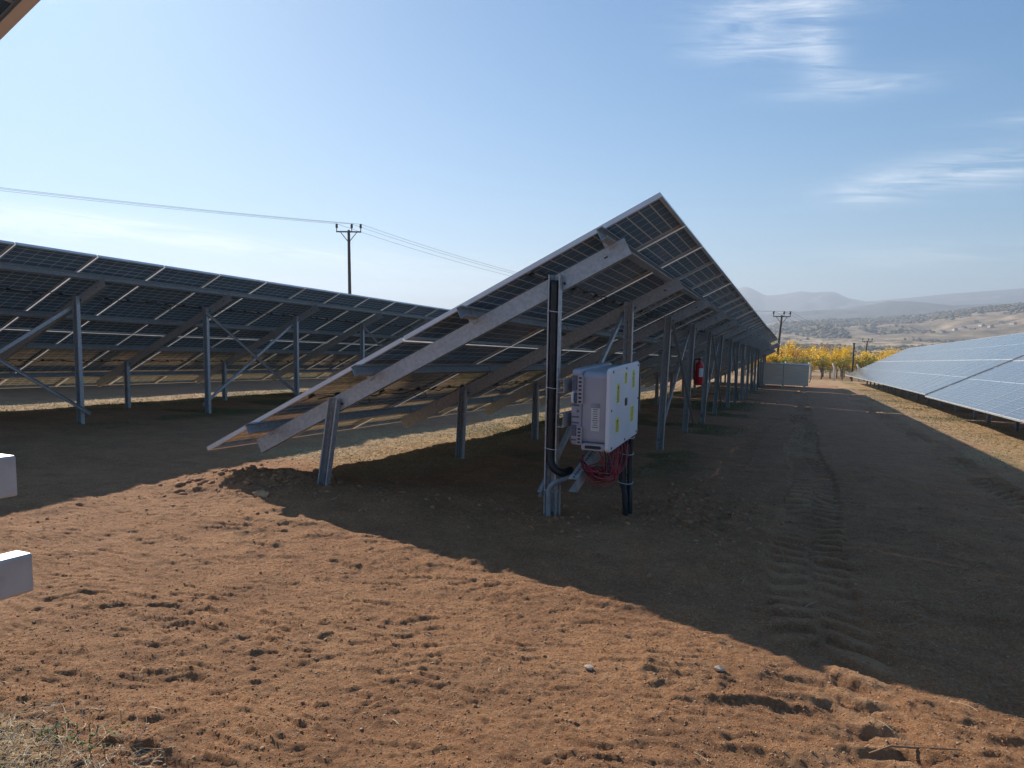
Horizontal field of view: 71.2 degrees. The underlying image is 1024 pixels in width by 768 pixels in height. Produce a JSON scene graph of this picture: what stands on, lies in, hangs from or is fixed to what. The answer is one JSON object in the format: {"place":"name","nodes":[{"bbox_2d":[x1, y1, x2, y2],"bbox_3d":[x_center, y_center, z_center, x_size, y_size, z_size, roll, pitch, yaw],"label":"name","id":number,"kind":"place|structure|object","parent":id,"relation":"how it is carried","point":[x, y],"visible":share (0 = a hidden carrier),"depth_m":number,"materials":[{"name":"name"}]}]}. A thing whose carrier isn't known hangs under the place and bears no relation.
{"place":"outdoors","nodes":[
{"label":"outdoors","id":0,"kind":"place"},
{"bbox_2d":[0,330,1023,767],"bbox_3d":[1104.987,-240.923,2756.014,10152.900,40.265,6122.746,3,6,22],"label":"ground","id":1,"kind":"structure","parent":0,"point":[814,426],"depth_m":4.04,"materials":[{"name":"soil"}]},
{"bbox_2d":[0,0,39,39],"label":"solar array","id":2,"kind":"object","parent":1,"relation":"on","point":[13,13],"depth_m":1.63,"materials":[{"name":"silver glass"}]},
{"bbox_2d":[0,454,16,497],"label":"mounting rail","id":3,"kind":"object","parent":2,"relation":"attached to","point":[8,482],"visible":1,"depth_m":1.58,"materials":[{"name":"metal"}]},
{"bbox_2d":[0,550,33,599],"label":"mounting rail","id":4,"kind":"object","parent":2,"relation":"attached to","point":[16,573],"visible":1,"depth_m":1.61,"materials":[{"name":"metal"}]},
{"bbox_2d":[0,709,135,767],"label":"weed patch","id":5,"kind":"object","parent":1,"relation":"on","point":[56,733],"visible":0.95,"depth_m":2.37,"materials":[{"name":"plant"}]},
{"bbox_2d":[72,756,81,762],"bbox_3d":[-1.356,1.171,2.232,0.028,0.020,0.027,-1,6,-21],"label":"stone","id":6,"kind":"object","parent":1,"relation":"on","point":[79,758],"visible":0.97,"depth_m":2.22,"materials":[{"name":"stone"}]},
{"bbox_2d":[0,681,231,767],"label":"straw patch","id":7,"kind":"object","parent":1,"relation":"on","point":[46,741],"visible":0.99,"depth_m":2.31,"materials":[{"name":"beige plant"}]},
{"bbox_2d":[0,240,449,423],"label":"solar array","id":8,"kind":"object","parent":1,"relation":"on","point":[78,320],"visible":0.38,"depth_m":13.30,"materials":[{"name":"blue glass"}]},
{"bbox_2d":[245,465,257,469],"bbox_3d":[-2.478,0.790,6.782,0.125,0.057,0.087,5,7,33],"label":"stone","id":9,"kind":"object","parent":1,"relation":"on","point":[254,467],"visible":0.59,"depth_m":6.75,"materials":[{"name":"stone"}]},
{"bbox_2d":[252,490,268,496],"bbox_3d":[-2.062,0.914,5.917,0.150,0.075,0.114,3,6,22],"label":"stone","id":10,"kind":"object","parent":1,"relation":"on","point":[261,493],"visible":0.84,"depth_m":5.88,"materials":[{"name":"stone"}]},
{"bbox_2d":[335,224,361,293],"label":"power pole","id":11,"kind":"object","parent":1,"relation":"on","point":[349,256],"visible":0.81,"depth_m":50.01,"materials":[{"name":"wood"}]},
{"bbox_2d":[0,190,334,223],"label":"power cable","id":12,"kind":"object","parent":11,"relation":"hanging from","point":[167,208],"visible":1,"depth_m":44.41,"materials":[{"name":"grey metal"}]},
{"bbox_2d":[0,187,354,223],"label":"power cable","id":13,"kind":"object","parent":11,"relation":"hanging from","point":[172,206],"visible":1,"depth_m":43.60,"materials":[{"name":"grey metal"}]},
{"bbox_2d":[338,224,508,275],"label":"power cable","id":14,"kind":"object","parent":11,"relation":"attached to","point":[418,250],"visible":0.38,"depth_m":53.26,"materials":[{"name":"grey metal"}]},
{"bbox_2d":[353,224,513,273],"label":"power cable","id":15,"kind":"object","parent":11,"relation":"attached to","point":[432,250],"visible":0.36,"depth_m":53.02,"materials":[{"name":"grey metal"}]},
{"bbox_2d":[364,225,516,272],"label":"power cable","id":16,"kind":"object","parent":11,"relation":"attached to","point":[440,250],"visible":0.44,"depth_m":53.13,"materials":[{"name":"grey metal"}]},
{"bbox_2d":[144,463,812,589],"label":"spoil clods","id":17,"kind":"object","parent":1,"relation":"on","point":[248,481],"visible":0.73,"depth_m":6.09,"materials":[{"name":"soil"}]},
{"bbox_2d":[207,192,768,514],"bbox_3d":[2.939,-0.349,15.420,4.068,3.955,21.036,3,6,22],"label":"solar array","id":18,"kind":"object","parent":1,"relation":"on","point":[648,285],"visible":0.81,"depth_m":7.67,"materials":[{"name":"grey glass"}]},
{"bbox_2d":[554,484,560,515],"bbox_3d":[0.350,0.927,5.521,0.064,0.323,0.039,-1,6,-21],"label":"conduit","id":19,"kind":"object","parent":18,"relation":"attached to","point":[555,500],"visible":0.84,"depth_m":5.50,"materials":[{"name":"grey plastic"}]},
{"bbox_2d":[545,473,571,515],"bbox_3d":[0.371,0.908,5.511,0.232,0.442,0.055,-1,6,-15],"label":"corrugated conduit","id":20,"kind":"object","parent":18,"relation":"attached to","point":[551,485],"visible":0.73,"depth_m":5.47,"materials":[{"name":"grey plastic"}]},
{"bbox_2d":[547,280,573,476],"bbox_3d":[0.385,-0.032,5.456,0.217,1.503,0.110,0,6,-5],"label":"conduit","id":21,"kind":"object","parent":18,"relation":"attached to","point":[554,468],"visible":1,"depth_m":5.45,"materials":[{"name":"black plastic"}]},
{"bbox_2d":[557,410,570,427],"bbox_3d":[0.805,0.228,6.301,0.050,0.245,2.490,3,6,22],"label":"mounting rail","id":22,"kind":"object","parent":18,"relation":"attached to","point":[566,418],"visible":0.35,"depth_m":5.22,"materials":[{"name":"metal"}]},
{"bbox_2d":[557,378,571,392],"bbox_3d":[0.809,-0.021,6.276,0.050,0.245,2.490,3,6,22],"label":"mounting rail","id":23,"kind":"object","parent":18,"relation":"attached to","point":[567,385],"visible":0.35,"depth_m":5.19,"materials":[{"name":"metal"}]},
{"bbox_2d":[571,361,638,452],"bbox_3d":[0.727,0.145,5.499,0.302,0.600,0.957,3,6,22],"label":"inverter","id":24,"kind":"object","parent":23,"relation":"attached to","point":[604,409],"visible":1,"depth_m":5.13,"materials":[{"name":"white metal"}]},
{"bbox_2d":[580,440,628,486],"bbox_3d":[0.716,0.587,5.517,0.258,0.314,0.792,3,6,22],"label":"cable bundle","id":25,"kind":"object","parent":24,"relation":"hanging from","point":[591,472],"visible":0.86,"depth_m":5.34,"materials":[{"name":"red plastic"}]},
{"bbox_2d":[618,436,633,515],"bbox_3d":[0.936,0.795,5.854,0.106,0.803,0.199,0,6,-5],"label":"conduit bundle","id":26,"kind":"object","parent":24,"relation":"attached to","point":[626,490],"visible":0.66,"depth_m":5.83,"materials":[{"name":"black plastic"}]},
{"bbox_2d":[568,450,603,491],"bbox_3d":[0.631,0.579,5.619,0.065,0.313,1.060,3,6,22],"label":"cable tray","id":27,"kind":"object","parent":18,"relation":"attached to","point":[578,474],"visible":0.46,"depth_m":5.31,"materials":[{"name":"metal"}]},
{"bbox_2d":[693,356,703,384],"bbox_3d":[3.277,-0.232,12.553,0.169,0.503,0.149,-2,7,-31],"label":"fire extinguisher","id":28,"kind":"object","parent":18,"relation":"attached to","point":[698,368],"visible":1,"depth_m":12.52,"materials":[{"name":"red metal"}]},
{"bbox_2d":[0,510,1023,767],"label":"soil grit","id":29,"kind":"object","parent":1,"relation":"on","point":[476,660],"visible":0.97,"depth_m":2.97,"materials":[{"name":"brown soil"}]},
{"bbox_2d":[2,432,1021,767],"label":"pebbles","id":30,"kind":"object","parent":1,"relation":"on","point":[526,594],"visible":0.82,"depth_m":3.85,"materials":[{"name":"brown stone"}]},
{"bbox_2d":[1,445,1023,767],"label":"soil clods","id":31,"kind":"object","parent":1,"relation":"on","point":[469,613],"visible":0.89,"depth_m":3.61,"materials":[{"name":"brown soil"}]},
{"bbox_2d":[584,665,592,669],"bbox_3d":[0.323,1.192,3.010,0.039,0.018,0.030,3,6,22],"label":"stone","id":32,"kind":"object","parent":1,"relation":"on","point":[589,667],"visible":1,"depth_m":3.00,"materials":[{"name":"white stone"}]},
{"bbox_2d":[713,666,724,671],"bbox_3d":[0.875,1.201,3.024,0.050,0.023,0.032,3,6,22],"label":"stone","id":33,"kind":"object","parent":1,"relation":"on","point":[719,668],"visible":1,"depth_m":3.01,"materials":[{"name":"white stone"}]},
{"bbox_2d":[673,328,777,398],"bbox_3d":[9.191,-0.885,31.114,4.067,3.380,12.972,3,6,22],"label":"solar array","id":34,"kind":"object","parent":1,"relation":"on","point":[768,337],"visible":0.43,"depth_m":29.73,"materials":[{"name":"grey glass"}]},
{"bbox_2d":[708,343,780,387],"bbox_3d":[12.881,-1.057,40.400,4.067,2.908,7.212,3,6,22],"label":"solar array","id":35,"kind":"object","parent":1,"relation":"on","point":[764,353],"visible":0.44,"depth_m":38.70,"materials":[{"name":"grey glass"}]},
{"bbox_2d":[753,353,779,363],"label":"orchard tree","id":36,"kind":"object","parent":1,"relation":"on","point":[770,356],"visible":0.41,"depth_m":65.77,"materials":[{"name":"yellow plant"}]},
{"bbox_2d":[767,354,791,362],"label":"orchard tree","id":37,"kind":"object","parent":1,"relation":"on","point":[786,359],"visible":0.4,"depth_m":65.48,"materials":[{"name":"yellow plant"}]},
{"bbox_2d":[773,311,790,355],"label":"power pole","id":38,"kind":"object","parent":1,"relation":"on","point":[780,328],"visible":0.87,"depth_m":72.72,"materials":[{"name":"wood"}]},
{"bbox_2d":[772,342,794,356],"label":"orchard tree","id":39,"kind":"object","parent":1,"relation":"on","point":[781,352],"visible":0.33,"depth_m":76.86,"materials":[{"name":"yellow plant"}]},
{"bbox_2d":[756,362,811,387],"bbox_3d":[15.100,-0.501,39.765,2.814,1.260,1.367,3,6,22],"label":"electrical cabinet","id":40,"kind":"object","parent":1,"relation":"on","point":[791,374],"visible":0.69,"depth_m":39.27,"materials":[{"name":"grey metal"}]},
{"bbox_2d":[780,339,805,362],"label":"orchard tree","id":41,"kind":"object","parent":1,"relation":"on","point":[787,348],"visible":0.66,"depth_m":71.89,"materials":[{"name":"yellow plant"}]},
{"bbox_2d":[732,361,863,380],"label":"wire fence","id":42,"kind":"object","parent":1,"relation":"on","point":[810,374],"visible":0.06,"depth_m":60.56,"materials":[{"name":"metal"}]},
{"bbox_2d":[789,348,807,362],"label":"orchard tree","id":43,"kind":"object","parent":1,"relation":"on","point":[796,354],"visible":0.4,"depth_m":68.72,"materials":[{"name":"yellow plant"}]},
{"bbox_2d":[787,354,816,369],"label":"orchard tree","id":44,"kind":"object","parent":1,"relation":"on","point":[804,360],"visible":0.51,"depth_m":64.30,"materials":[{"name":"yellow plant"}]},
{"bbox_2d":[797,344,814,358],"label":"orchard tree","id":45,"kind":"object","parent":1,"relation":"on","point":[807,349],"visible":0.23,"depth_m":83.09,"materials":[{"name":"yellow plant"}]},
{"bbox_2d":[810,352,821,371],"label":"orchard tree","id":46,"kind":"object","parent":1,"relation":"on","point":[814,361],"visible":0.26,"depth_m":68.43,"materials":[{"name":"yellow plant"}]},
{"bbox_2d":[809,354,836,378],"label":"orchard tree","id":47,"kind":"object","parent":1,"relation":"on","point":[823,360],"visible":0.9,"depth_m":63.27,"materials":[{"name":"yellow plant"}]},
{"bbox_2d":[810,345,838,376],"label":"orchard tree","id":48,"kind":"object","parent":1,"relation":"on","point":[821,353],"visible":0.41,"depth_m":71.77,"materials":[{"name":"yellow plant"}]},
{"bbox_2d":[816,342,836,357],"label":"orchard tree","id":49,"kind":"object","parent":1,"relation":"on","point":[826,348],"visible":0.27,"depth_m":75.36,"materials":[{"name":"yellow plant"}]},
{"bbox_2d":[824,350,842,377],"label":"orchard tree","id":50,"kind":"object","parent":1,"relation":"on","point":[830,362],"visible":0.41,"depth_m":67.18,"materials":[{"name":"yellow plant"}]},
{"bbox_2d":[829,346,850,377],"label":"orchard tree","id":51,"kind":"object","parent":1,"relation":"on","point":[837,352],"visible":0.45,"depth_m":71.12,"materials":[{"name":"yellow plant"}]},
{"bbox_2d":[829,356,855,379],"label":"orchard tree","id":52,"kind":"object","parent":1,"relation":"on","point":[844,363],"visible":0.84,"depth_m":63.09,"materials":[{"name":"yellow plant"}]},
{"bbox_2d":[832,347,859,377],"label":"orchard tree","id":53,"kind":"object","parent":1,"relation":"on","point":[848,354],"visible":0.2,"depth_m":74.62,"materials":[{"name":"yellow plant"}]},
{"bbox_2d":[840,345,855,376],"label":"orchard tree","id":54,"kind":"object","parent":1,"relation":"on","point":[847,354],"visible":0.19,"depth_m":78.82,"materials":[{"name":"yellow plant"}]},
{"bbox_2d":[836,349,862,377],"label":"orchard tree","id":55,"kind":"object","parent":1,"relation":"on","point":[845,355],"visible":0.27,"depth_m":67.52,"materials":[{"name":"yellow plant"}]},
{"bbox_2d":[851,343,855,380],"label":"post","id":56,"kind":"object","parent":1,"relation":"on","point":[853,359],"visible":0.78,"depth_m":59.60,"materials":[{"name":"metal"}]},
{"bbox_2d":[844,351,879,380],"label":"orchard tree","id":57,"kind":"object","parent":1,"relation":"on","point":[865,361],"visible":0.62,"depth_m":62.57,"materials":[{"name":"yellow plant"}]},
{"bbox_2d":[849,352,877,361],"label":"orchard tree","id":58,"kind":"object","parent":1,"relation":"on","point":[865,355],"visible":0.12,"depth_m":69.63,"materials":[{"name":"yellow plant"}]},
{"bbox_2d":[862,338,872,353],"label":"power pole","id":59,"kind":"object","parent":1,"relation":"on","point":[866,343],"visible":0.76,"depth_m":111.86,"materials":[{"name":"metal"}]},
{"bbox_2d":[771,329,1008,362],"bbox_3d":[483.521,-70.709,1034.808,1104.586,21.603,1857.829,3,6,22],"label":"scrub","id":60,"kind":"object","parent":1,"relation":"on","point":[860,348],"visible":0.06,"depth_m":740.86,"materials":[{"name":"green"}]},
{"bbox_2d":[869,745,961,753],"bbox_3d":[1.392,1.258,2.472,0.332,0.028,0.016,1,6,-3],"label":"stick","id":61,"kind":"object","parent":1,"relation":"on","point":[896,746],"visible":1,"depth_m":2.47,"materials":[{"name":"wood"}]},
{"bbox_2d":[846,333,1023,417],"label":"solar array","id":62,"kind":"object","parent":1,"relation":"on","point":[926,370],"visible":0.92,"depth_m":27.12,"materials":[{"name":"blue glass"}]},
{"bbox_2d":[925,356,1023,430],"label":"solar array","id":63,"kind":"object","parent":1,"relation":"on","point":[998,391],"visible":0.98,"depth_m":16.10,"materials":[{"name":"blue glass"}]},
{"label":"power pole","id":64,"kind":"object","parent":1,"relation":"on","visible":0},
{"bbox_2d":[6,189,346,223],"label":"power cable","id":65,"kind":"object","parent":64,"relation":"attached to","point":[173,207],"visible":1,"depth_m":44.22,"materials":[{"name":"grey metal"}]},
{"bbox_2d":[0,380,1023,481],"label":"dry grass","id":66,"kind":"structure","parent":0,"point":[647,398],"depth_m":13.97,"materials":[{"name":"beige plant"}]},
{"bbox_2d":[0,0,1023,308],"label":"sky","id":67,"kind":"structure","parent":0,"point":[863,150],"materials":[{"name":"blue"}]},
{"bbox_2d":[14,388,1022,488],"bbox_3d":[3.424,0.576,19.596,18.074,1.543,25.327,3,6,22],"label":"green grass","id":68,"kind":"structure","parent":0,"point":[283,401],"depth_m":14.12,"materials":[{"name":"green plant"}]},
{"bbox_2d":[450,301,1000,323],"bbox_3d":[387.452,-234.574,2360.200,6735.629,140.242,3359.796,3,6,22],"label":"wooded hills","id":69,"kind":"structure","parent":0,"point":[888,309],"depth_m":2681.81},
{"bbox_2d":[738,287,1023,314],"bbox_3d":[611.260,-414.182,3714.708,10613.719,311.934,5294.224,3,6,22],"label":"mountains","id":70,"kind":"structure","parent":0,"point":[761,303],"depth_m":4200.80,"materials":[{"name":"grey stone"}]},
{"bbox_2d":[766,305,1023,341],"bbox_3d":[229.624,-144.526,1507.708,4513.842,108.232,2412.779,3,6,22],"label":"hills","id":71,"kind":"structure","parent":0,"point":[986,319],"depth_m":1148.35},
{"bbox_2d":[768,302,1023,338],"bbox_3d":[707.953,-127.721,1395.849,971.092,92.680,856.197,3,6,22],"label":"hill scrub","id":72,"kind":"object","parent":71,"relation":"on","point":[790,327],"visible":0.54,"depth_m":1369.22,"materials":[{"name":"green"}]}
]}

